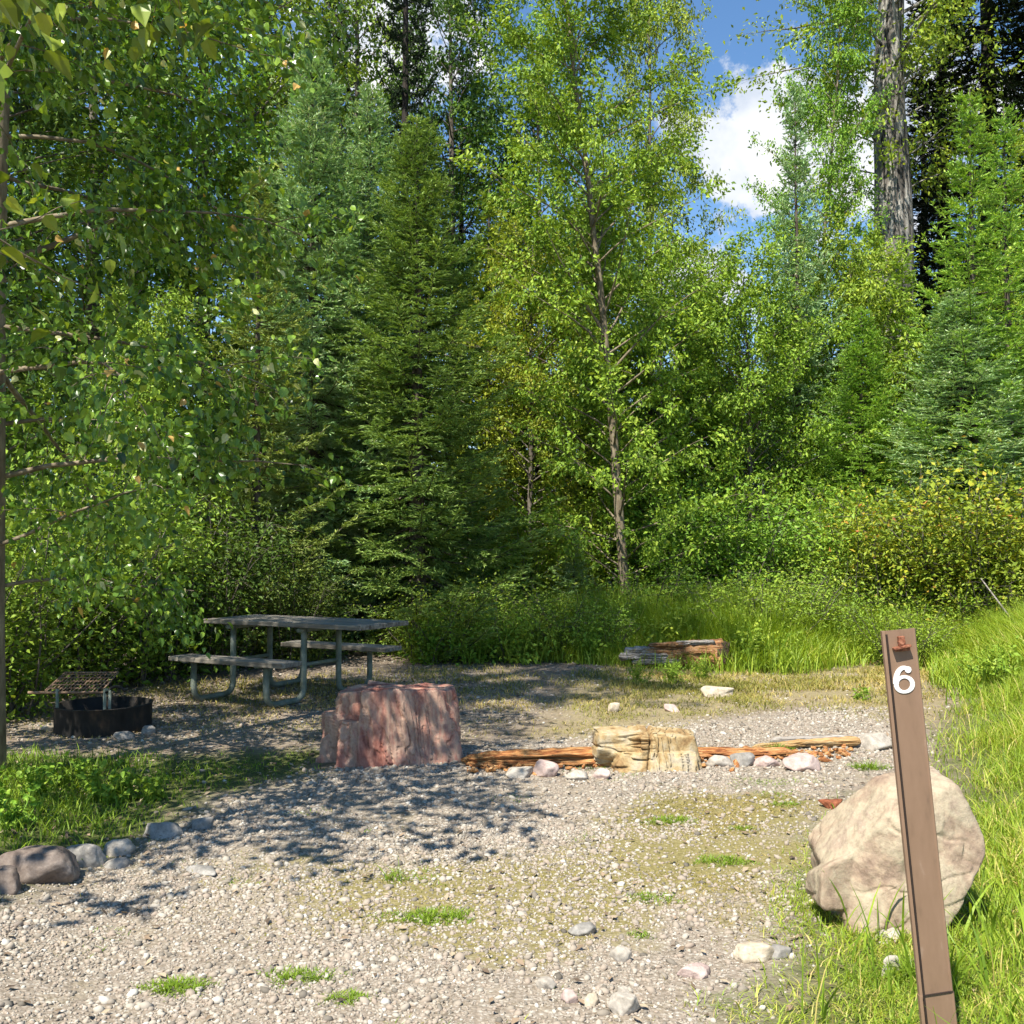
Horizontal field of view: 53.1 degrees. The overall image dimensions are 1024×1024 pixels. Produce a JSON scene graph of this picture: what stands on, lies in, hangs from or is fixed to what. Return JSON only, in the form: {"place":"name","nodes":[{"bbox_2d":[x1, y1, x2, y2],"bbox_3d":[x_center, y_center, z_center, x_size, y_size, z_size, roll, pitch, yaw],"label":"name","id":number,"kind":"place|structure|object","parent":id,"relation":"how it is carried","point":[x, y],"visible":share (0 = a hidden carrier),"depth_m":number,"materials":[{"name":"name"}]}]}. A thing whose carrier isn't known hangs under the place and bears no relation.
{"place":"outdoors","nodes":[
{"label":"outdoors","id":0,"kind":"place"},
{"bbox_2d":[0,552,1023,1023],"bbox_3d":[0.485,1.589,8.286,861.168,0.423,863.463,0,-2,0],"label":"ground","id":1,"kind":"structure","parent":0,"point":[238,784],"depth_m":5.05,"materials":[{"name":"gravel"}]},
{"bbox_2d":[0,865,20,894],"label":"rock","id":2,"kind":"object","parent":1,"relation":"on","point":[10,883],"visible":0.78,"depth_m":4.24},
{"bbox_2d":[0,784,43,829],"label":"weed","id":3,"kind":"object","parent":1,"relation":"on","point":[9,813],"visible":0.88,"depth_m":5.24,"materials":[{"name":"green plant"}]},
{"bbox_2d":[0,755,57,799],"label":"weed","id":4,"kind":"object","parent":1,"relation":"on","point":[31,780],"visible":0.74,"depth_m":5.86,"materials":[{"name":"green plant"}]},
{"bbox_2d":[0,845,79,883],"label":"rock","id":5,"kind":"object","parent":1,"relation":"on","point":[39,864],"visible":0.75,"depth_m":4.43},
{"bbox_2d":[47,750,94,794],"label":"weed","id":6,"kind":"object","parent":1,"relation":"on","point":[79,763],"visible":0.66,"depth_m":6.26,"materials":[{"name":"green plant"}]},
{"bbox_2d":[66,843,107,867],"bbox_3d":[-2.008,1.640,4.811,0.228,0.165,0.132,0,-2,0],"label":"rock","id":7,"kind":"object","parent":1,"relation":"on","point":[92,855],"visible":0.45,"depth_m":4.76,"materials":[{"name":"grey stone"}]},
{"bbox_2d":[28,672,152,737],"bbox_3d":[-3.378,1.587,8.429,0.811,0.509,0.768,-1,-2,18],"label":"fire ring","id":8,"kind":"object","parent":1,"relation":"on","point":[105,715],"visible":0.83,"depth_m":8.20,"materials":[{"name":"metal"}]},
{"bbox_2d":[73,758,137,803],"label":"weed","id":9,"kind":"object","parent":1,"relation":"on","point":[94,783],"visible":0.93,"depth_m":5.99,"materials":[{"name":"green plant"}]},
{"bbox_2d":[0,0,223,343],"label":"cottonwood tree","id":10,"kind":"object","parent":1,"relation":"on","point":[42,24],"visible":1,"depth_m":4.51,"materials":[{"name":"green plant"}]},
{"bbox_2d":[5,460,225,725],"bbox_3d":[-4.533,0.672,9.280,3.568,2.384,2.808,1,-2,-30],"label":"shrub","id":11,"kind":"object","parent":1,"relation":"on","point":[19,655],"visible":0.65,"depth_m":9.07,"materials":[{"name":"green plant"}]},
{"bbox_2d":[6,3,225,517],"bbox_3d":[-7.199,-4.434,13.641,6.381,13.022,6.148,0,-2,8],"label":"leafy tree","id":12,"kind":"object","parent":1,"relation":"on","point":[65,122],"visible":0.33,"depth_m":13.94,"materials":[{"name":"green plant"}]},
{"bbox_2d":[5,449,254,698],"bbox_3d":[-4.506,0.606,10.744,3.908,2.611,3.076,0,-2,0],"label":"shrub","id":13,"kind":"object","parent":1,"relation":"on","point":[104,643],"visible":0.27,"depth_m":10.36,"materials":[{"name":"green plant"}]},
{"bbox_2d":[5,434,260,690],"bbox_3d":[-4.610,0.524,11.777,3.344,2.838,4.248,0,-2,-7],"label":"shrub","id":14,"kind":"object","parent":1,"relation":"on","point":[145,653],"visible":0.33,"depth_m":10.96,"materials":[{"name":"green plant"}]},
{"bbox_2d":[21,276,253,655],"bbox_3d":[-4.530,-0.452,12.645,2.830,4.929,2.889,0,-2,4],"label":"leafy tree","id":15,"kind":"object","parent":1,"relation":"on","point":[146,397],"visible":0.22,"depth_m":12.34,"materials":[{"name":"green plant"}]},
{"bbox_2d":[6,0,286,520],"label":"leafy tree","id":16,"kind":"object","parent":1,"relation":"on","point":[172,121],"visible":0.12,"depth_m":16.57,"materials":[{"name":"green plant"}]},
{"bbox_2d":[125,769,169,802],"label":"weed","id":17,"kind":"object","parent":1,"relation":"on","point":[155,791],"visible":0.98,"depth_m":6.00,"materials":[{"name":"green plant"}]},
{"bbox_2d":[0,741,324,865],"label":"lawn grass","id":18,"kind":"structure","parent":1,"relation":"on","point":[56,796],"depth_m":5.92,"materials":[{"name":"plant"}]},
{"bbox_2d":[39,485,314,677],"bbox_3d":[-4.002,0.810,12.163,3.398,2.270,2.675,0,-2,-15],"label":"shrub","id":19,"kind":"object","parent":1,"relation":"on","point":[227,599],"visible":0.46,"depth_m":11.99,"materials":[{"name":"green plant"}]},
{"bbox_2d":[130,972,223,1001],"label":"grass tuft","id":20,"kind":"object","parent":1,"relation":"on","point":[176,984],"visible":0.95,"depth_m":3.47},
{"bbox_2d":[0,0,364,774],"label":"cottonwood tree","id":21,"kind":"object","parent":1,"relation":"on","point":[170,206],"visible":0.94,"depth_m":6.62,"materials":[{"name":"green plant"}]},
{"bbox_2d":[31,0,377,598],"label":"leafy tree","id":22,"kind":"object","parent":1,"relation":"on","point":[234,169],"visible":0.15,"depth_m":18.34,"materials":[{"name":"green plant"}]},
{"bbox_2d":[141,166,384,656],"bbox_3d":[-3.321,-1.282,13.672,3.198,6.792,3.525,-2,-3,44],"label":"spruce tree","id":23,"kind":"object","parent":1,"relation":"on","point":[253,495],"visible":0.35,"depth_m":13.54,"materials":[{"name":"green plant"}]},
{"bbox_2d":[168,614,408,707],"bbox_3d":[-2.067,1.454,10.191,1.972,0.764,1.892,-1,-2,28],"label":"picnic table","id":24,"kind":"object","parent":1,"relation":"on","point":[304,625],"visible":0.91,"depth_m":9.98,"materials":[{"name":"wood"}]},
{"bbox_2d":[215,532,373,669],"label":"shrub","id":25,"kind":"object","parent":1,"relation":"on","point":[283,634],"visible":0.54,"depth_m":12.69,"materials":[{"name":"green plant"}]},
{"bbox_2d":[255,963,351,992],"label":"grass tuft","id":26,"kind":"object","parent":1,"relation":"on","point":[285,975],"visible":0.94,"depth_m":3.55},
{"bbox_2d":[184,43,446,652],"bbox_3d":[-3.246,-2.509,15.740,4.478,9.471,4.958,0,-2,-5],"label":"spruce tree","id":27,"kind":"object","parent":1,"relation":"on","point":[330,168],"visible":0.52,"depth_m":15.31,"materials":[{"name":"green plant"}]},
{"bbox_2d":[229,0,486,576],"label":"leafy tree","id":28,"kind":"object","parent":1,"relation":"on","point":[357,7],"visible":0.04,"depth_m":22.91,"materials":[{"name":"green plant"}]},
{"bbox_2d":[240,81,476,639],"bbox_3d":[-2.400,-2.524,17.109,4.556,9.574,4.115,1,-2,-35],"label":"spruce tree","id":29,"kind":"object","parent":1,"relation":"on","point":[371,120],"visible":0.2,"depth_m":17.12,"materials":[{"name":"green plant"}]},
{"bbox_2d":[316,680,463,767],"bbox_3d":[-0.854,1.515,7.242,1.060,0.600,0.640,0,-2,0],"label":"red rock","id":30,"kind":"object","parent":1,"relation":"on","point":[375,724],"visible":0.87,"depth_m":7.09,"materials":[{"name":"stone"}]},
{"bbox_2d":[355,0,464,556],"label":"dark conifer","id":31,"kind":"object","parent":1,"relation":"on","point":[395,35],"visible":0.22,"depth_m":18.78,"materials":[{"name":"green plant"}]},
{"bbox_2d":[242,114,582,659],"bbox_3d":[-1.231,-1.792,14.833,4.829,7.927,4.361,0,-2,14],"label":"spruce tree","id":32,"kind":"object","parent":1,"relation":"on","point":[416,517],"visible":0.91,"depth_m":14.32,"materials":[{"name":"green plant"}]},
{"bbox_2d":[363,905,474,927],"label":"grass tuft","id":33,"kind":"object","parent":1,"relation":"on","point":[428,916],"visible":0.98,"depth_m":4.12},
{"bbox_2d":[341,566,509,665],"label":"shrub","id":34,"kind":"object","parent":1,"relation":"on","point":[416,626],"visible":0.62,"depth_m":13.04,"materials":[{"name":"green plant"}]},
{"bbox_2d":[391,604,467,664],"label":"weed","id":35,"kind":"object","parent":1,"relation":"on","point":[429,646],"visible":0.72,"depth_m":12.98,"materials":[{"name":"green plant"}]},
{"bbox_2d":[333,0,551,514],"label":"leafy tree","id":36,"kind":"object","parent":1,"relation":"on","point":[449,66],"visible":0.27,"depth_m":21.84,"materials":[{"name":"green plant"}]},
{"bbox_2d":[424,49,505,570],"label":"dark conifer","id":37,"kind":"object","parent":1,"relation":"on","point":[461,227],"visible":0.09,"depth_m":25.20,"materials":[{"name":"green plant"}]},
{"bbox_2d":[389,560,555,625],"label":"shrub","id":38,"kind":"object","parent":1,"relation":"on","point":[486,586],"visible":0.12,"depth_m":14.81,"materials":[{"name":"green plant"}]},
{"bbox_2d":[443,613,506,665],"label":"weed","id":39,"kind":"object","parent":1,"relation":"on","point":[481,656],"visible":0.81,"depth_m":12.89,"materials":[{"name":"green plant"}]},
{"bbox_2d":[6,655,964,1023],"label":"dry turf","id":40,"kind":"structure","parent":1,"relation":"on","point":[874,675],"depth_m":10.45,"materials":[{"name":"green plant"}]},
{"bbox_2d":[425,511,562,598],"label":"shrub","id":41,"kind":"object","parent":1,"relation":"on","point":[491,569],"visible":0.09,"depth_m":16.06,"materials":[{"name":"green plant"}]},
{"bbox_2d":[427,576,562,662],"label":"shrub","id":42,"kind":"object","parent":1,"relation":"on","point":[508,610],"visible":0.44,"depth_m":13.16,"materials":[{"name":"green plant"}]},
{"bbox_2d":[156,792,857,965],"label":"mossy turf","id":43,"kind":"structure","parent":1,"relation":"on","point":[724,821],"depth_m":4.73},
{"bbox_2d":[424,188,595,595],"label":"spruce tree","id":44,"kind":"object","parent":1,"relation":"on","point":[479,253],"visible":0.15,"depth_m":20.53,"materials":[{"name":"green plant"}]},
{"bbox_2d":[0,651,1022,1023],"bbox_3d":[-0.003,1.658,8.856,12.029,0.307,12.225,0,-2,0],"label":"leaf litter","id":45,"kind":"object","parent":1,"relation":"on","point":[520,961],"visible":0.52,"depth_m":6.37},
{"bbox_2d":[487,600,573,664],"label":"weed","id":46,"kind":"object","parent":1,"relation":"on","point":[522,658],"visible":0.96,"depth_m":12.85,"materials":[{"name":"green plant"}]},
{"bbox_2d":[430,200,636,590],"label":"young tree","id":47,"kind":"object","parent":1,"relation":"on","point":[511,375],"visible":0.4,"depth_m":18.12,"materials":[{"name":"green plant"}]},
{"bbox_2d":[430,483,647,605],"bbox_3d":[0.378,0.809,16.120,3.738,2.497,2.942,2,-3,-44],"label":"shrub","id":48,"kind":"object","parent":1,"relation":"on","point":[539,557],"visible":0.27,"depth_m":16.00,"materials":[{"name":"green plant"}]},
{"bbox_2d":[440,0,667,581],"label":"leafy tree","id":49,"kind":"object","parent":1,"relation":"on","point":[503,131],"visible":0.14,"depth_m":21.72,"materials":[{"name":"green plant"}]},
{"bbox_2d":[488,566,656,659],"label":"shrub","id":50,"kind":"object","parent":1,"relation":"on","point":[550,619],"visible":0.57,"depth_m":13.35,"materials":[{"name":"green plant"}]},
{"bbox_2d":[540,531,604,604],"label":"spruce tree","id":51,"kind":"object","parent":1,"relation":"on","point":[582,563],"visible":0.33,"depth_m":15.33,"materials":[{"name":"green plant"}]},
{"bbox_2d":[555,609,623,663],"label":"weed","id":52,"kind":"object","parent":1,"relation":"on","point":[586,639],"visible":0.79,"depth_m":12.90,"materials":[{"name":"green plant"}]},
{"bbox_2d":[512,180,680,594],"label":"spruce tree","id":53,"kind":"object","parent":1,"relation":"on","point":[595,199],"visible":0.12,"depth_m":20.79,"materials":[{"name":"green plant"}]},
{"bbox_2d":[447,0,772,596],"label":"cottonwood tree","id":54,"kind":"object","parent":1,"relation":"on","point":[567,123],"visible":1,"depth_m":15.44,"materials":[{"name":"green plant"}]},
{"bbox_2d":[567,593,658,657],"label":"shrub","id":55,"kind":"object","parent":1,"relation":"on","point":[620,626],"visible":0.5,"depth_m":13.10,"materials":[{"name":"green plant"}]},
{"bbox_2d":[608,992,640,1015],"bbox_3d":[0.362,1.583,3.296,0.091,0.083,0.080,-1,-2,24],"label":"stone","id":56,"kind":"object","parent":1,"relation":"on","point":[622,1003],"visible":0.94,"depth_m":3.27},
{"bbox_2d":[564,540,709,617],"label":"shrub","id":57,"kind":"object","parent":1,"relation":"on","point":[674,586],"visible":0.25,"depth_m":14.60,"materials":[{"name":"green plant"}]},
{"bbox_2d":[591,724,701,772],"bbox_3d":[0.919,1.631,6.923,0.790,0.340,0.400,0,-2,0],"label":"ochre rock","id":58,"kind":"object","parent":1,"relation":"on","point":[639,748],"visible":0.77,"depth_m":6.84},
{"bbox_2d":[547,0,747,578],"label":"leafy tree","id":59,"kind":"object","parent":1,"relation":"on","point":[641,50],"visible":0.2,"depth_m":22.57,"materials":[{"name":"green plant"}]},
{"bbox_2d":[461,734,861,774],"bbox_3d":[1.213,1.706,7.159,3.118,0.165,0.889,0,-2,-11],"label":"rotten log","id":60,"kind":"object","parent":1,"relation":"on","point":[494,760],"visible":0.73,"depth_m":7.09,"materials":[{"name":"orange wood"}]},
{"bbox_2d":[552,231,781,587],"bbox_3d":[2.795,-1.651,19.983,4.540,7.745,4.446,-1,-2,37],"label":"leafy tree","id":61,"kind":"object","parent":1,"relation":"on","point":[667,267],"visible":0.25,"depth_m":19.76,"materials":[{"name":"green plant"}]},
{"bbox_2d":[637,604,707,644],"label":"weed","id":62,"kind":"object","parent":1,"relation":"on","point":[676,628],"visible":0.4,"depth_m":12.90,"materials":[{"name":"green plant"}]},
{"bbox_2d":[619,638,729,669],"bbox_3d":[1.980,1.726,12.498,1.331,0.396,0.413,0,-2,14],"label":"fallen log","id":63,"kind":"object","parent":1,"relation":"on","point":[688,648],"visible":0.88,"depth_m":12.35,"materials":[{"name":"red wood"}]},
{"bbox_2d":[572,457,839,597],"bbox_3d":[3.369,0.604,16.664,4.418,2.951,3.477,-1,-2,38],"label":"shrub","id":64,"kind":"object","parent":1,"relation":"on","point":[652,530],"visible":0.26,"depth_m":16.33,"materials":[{"name":"green plant"}]},
{"bbox_2d":[648,549,828,619],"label":"shrub","id":65,"kind":"object","parent":1,"relation":"on","point":[701,583],"visible":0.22,"depth_m":14.29,"materials":[{"name":"green plant"}]},
{"bbox_2d":[633,462,848,597],"bbox_3d":[3.876,0.662,16.831,3.344,2.838,4.248,-1,-2,31],"label":"shrub","id":66,"kind":"object","parent":1,"relation":"on","point":[734,559],"visible":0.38,"depth_m":15.81,"materials":[{"name":"green plant"}]},
{"bbox_2d":[733,942,773,963],"bbox_3d":[0.889,1.609,3.738,0.158,0.073,0.099,1,-2,-27],"label":"stone","id":67,"kind":"object","parent":1,"relation":"on","point":[747,952],"visible":0.99,"depth_m":3.70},
{"bbox_2d":[637,218,889,578],"bbox_3d":[4.246,-1.452,18.170,4.264,7.276,4.177,0,-2,0],"label":"young tree","id":68,"kind":"object","parent":1,"relation":"on","point":[734,409],"visible":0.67,"depth_m":17.70,"materials":[{"name":"green plant"}]},
{"bbox_2d":[724,614,805,670],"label":"weed","id":69,"kind":"object","parent":1,"relation":"on","point":[750,638],"visible":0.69,"depth_m":12.27,"materials":[{"name":"green plant"}]},
{"bbox_2d":[663,546,877,640],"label":"shrub","id":70,"kind":"object","parent":1,"relation":"on","point":[783,586],"visible":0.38,"depth_m":13.36,"materials":[{"name":"green plant"}]},
{"bbox_2d":[671,471,888,592],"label":"shrub","id":71,"kind":"object","parent":1,"relation":"on","point":[802,544],"visible":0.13,"depth_m":15.88,"materials":[{"name":"green plant"}]},
{"bbox_2d":[715,82,883,558],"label":"spruce tree","id":72,"kind":"object","parent":1,"relation":"on","point":[797,268],"visible":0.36,"depth_m":19.24,"materials":[{"name":"green plant"}]},
{"bbox_2d":[782,752,819,771],"bbox_3d":[1.943,1.692,6.858,0.241,0.134,0.168,1,-2,-36],"label":"stone","id":73,"kind":"object","parent":1,"relation":"on","point":[801,762],"visible":0.78,"depth_m":6.82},
{"bbox_2d":[763,558,884,637],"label":"shrub","id":74,"kind":"object","parent":1,"relation":"on","point":[823,604],"visible":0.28,"depth_m":13.62,"materials":[{"name":"green plant"}]},
{"bbox_2d":[741,0,910,475],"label":"leafy tree","id":75,"kind":"object","parent":1,"relation":"on","point":[850,11],"visible":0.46,"depth_m":23.29,"materials":[{"name":"green plant"}]},
{"bbox_2d":[750,543,901,613],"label":"shrub","id":76,"kind":"object","parent":1,"relation":"on","point":[815,581],"visible":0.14,"depth_m":14.61,"materials":[{"name":"green plant"}]},
{"bbox_2d":[744,200,966,521],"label":"leafy tree","id":77,"kind":"object","parent":1,"relation":"on","point":[871,290],"visible":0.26,"depth_m":20.12,"materials":[{"name":"green plant"}]},
{"bbox_2d":[697,662,1023,1023],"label":"bank grass","id":78,"kind":"structure","parent":1,"relation":"on","point":[1014,695],"depth_m":5.41,"materials":[{"name":"plant"}]},
{"bbox_2d":[762,464,964,605],"bbox_3d":[5.456,0.682,15.559,3.210,2.724,4.078,-1,-2,16],"label":"shrub","id":79,"kind":"object","parent":1,"relation":"on","point":[814,553],"visible":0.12,"depth_m":15.36,"materials":[{"name":"green plant"}]},
{"bbox_2d":[796,305,936,592],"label":"spruce tree","id":80,"kind":"object","parent":1,"relation":"on","point":[874,402],"visible":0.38,"depth_m":17.46,"materials":[{"name":"green plant"}]},
{"bbox_2d":[714,0,1023,487],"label":"cottonwood tree","id":81,"kind":"object","parent":1,"relation":"on","point":[893,164],"visible":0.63,"depth_m":24.38,"materials":[{"name":"green plant"}]},
{"bbox_2d":[805,766,984,937],"bbox_3d":[1.534,1.407,4.178,0.670,0.700,0.520,0,-2,0],"label":"boulder","id":82,"kind":"object","parent":1,"relation":"on","point":[855,839],"visible":0.62,"depth_m":4.01,"materials":[{"name":"stone"}]},
{"bbox_2d":[830,584,988,670],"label":"shrub","id":83,"kind":"object","parent":1,"relation":"on","point":[922,641],"visible":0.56,"depth_m":12.40,"materials":[{"name":"green plant"}]},
{"bbox_2d":[801,858,1023,1023],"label":"coarse grass","id":84,"kind":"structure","parent":1,"relation":"on","point":[981,957],"depth_m":3.54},
{"bbox_2d":[804,462,1023,625],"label":"shrub","id":85,"kind":"object","parent":1,"relation":"on","point":[858,556],"visible":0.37,"depth_m":14.27,"materials":[{"name":"green plant"}]},
{"bbox_2d":[847,253,982,516],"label":"spruce tree","id":86,"kind":"object","parent":1,"relation":"on","point":[901,276],"visible":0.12,"depth_m":19.47,"materials":[{"name":"green plant"}]},
{"bbox_2d":[868,63,966,375],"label":"forest conifer","id":87,"kind":"object","parent":1,"relation":"on","point":[913,118],"visible":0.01,"depth_m":33.19,"materials":[{"name":"green plant"}]},
{"bbox_2d":[880,628,956,1023],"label":"number post","id":88,"kind":"object","parent":1,"relation":"on","point":[918,827],"visible":1,"depth_m":2.92,"materials":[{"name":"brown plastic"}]},
{"bbox_2d":[842,935,1000,995],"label":"grass tuft","id":89,"kind":"object","parent":1,"relation":"on","point":[912,966],"visible":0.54,"depth_m":3.53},
{"bbox_2d":[821,442,1023,626],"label":"shrub","id":90,"kind":"object","parent":1,"relation":"on","point":[944,549],"visible":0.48,"depth_m":13.68,"materials":[{"name":"green plant"}]},
{"bbox_2d":[824,432,1023,623],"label":"shrub","id":91,"kind":"object","parent":1,"relation":"on","point":[1015,564],"visible":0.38,"depth_m":13.43,"materials":[{"name":"green plant"}]},
{"bbox_2d":[847,287,1023,611],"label":"spruce tree","id":92,"kind":"object","parent":1,"relation":"on","point":[937,360],"visible":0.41,"depth_m":15.70,"materials":[{"name":"green plant"}]},
{"bbox_2d":[862,0,1013,382],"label":"dark conifer","id":93,"kind":"object","parent":1,"relation":"on","point":[928,214],"visible":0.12,"depth_m":28.08,"materials":[{"name":"green plant"}]},
{"bbox_2d":[859,87,1023,581],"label":"spruce tree","id":94,"kind":"object","parent":1,"relation":"on","point":[959,170],"visible":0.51,"depth_m":16.16,"materials":[{"name":"green plant"}]},
{"bbox_2d":[866,0,1023,463],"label":"dark conifer","id":95,"kind":"object","parent":1,"relation":"on","point":[966,69],"visible":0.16,"depth_m":26.17,"materials":[{"name":"green plant"}]},
{"bbox_2d":[911,103,1023,508],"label":"spruce tree","id":96,"kind":"object","parent":1,"relation":"on","point":[1012,181],"visible":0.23,"depth_m":17.86,"materials":[{"name":"green plant"}]},
{"bbox_2d":[920,0,1023,458],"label":"dark conifer","id":97,"kind":"object","parent":1,"relation":"on","point":[1014,35],"visible":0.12,"depth_m":25.30,"materials":[{"name":"green plant"}]},
{"bbox_2d":[922,112,1023,486],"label":"leafy tree","id":98,"kind":"object","parent":1,"relation":"on","point":[1020,151],"visible":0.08,"depth_m":21.53,"materials":[{"name":"green plant"}]},
{"bbox_2d":[927,549,1023,630],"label":"shrub","id":99,"kind":"object","parent":1,"relation":"on","point":[996,595],"visible":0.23,"depth_m":13.04,"materials":[{"name":"green plant"}]},
{"bbox_2d":[946,631,1023,695],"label":"weed","id":100,"kind":"object","parent":1,"relation":"on","point":[997,663],"visible":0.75,"depth_m":9.45,"materials":[{"name":"green plant"}]},
{"bbox_2d":[973,0,1023,369],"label":"forest conifer","id":101,"kind":"object","parent":1,"relation":"on","point":[1011,78],"visible":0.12,"depth_m":24.24,"materials":[{"name":"green plant"}]},
{"bbox_2d":[6,0,1023,541],"label":"sky","id":102,"kind":"structure","parent":0,"point":[738,113],"materials":[{"name":"blue"}]},
{"bbox_2d":[342,576,1023,704],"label":"tall grass","id":103,"kind":"structure","parent":0,"point":[817,649],"depth_m":12.81,"materials":[{"name":"plant"}]},
{"bbox_2d":[675,823,1023,1023],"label":"short grass","id":104,"kind":"structure","parent":0,"point":[886,998],"depth_m":3.54,"materials":[{"name":"plant"}]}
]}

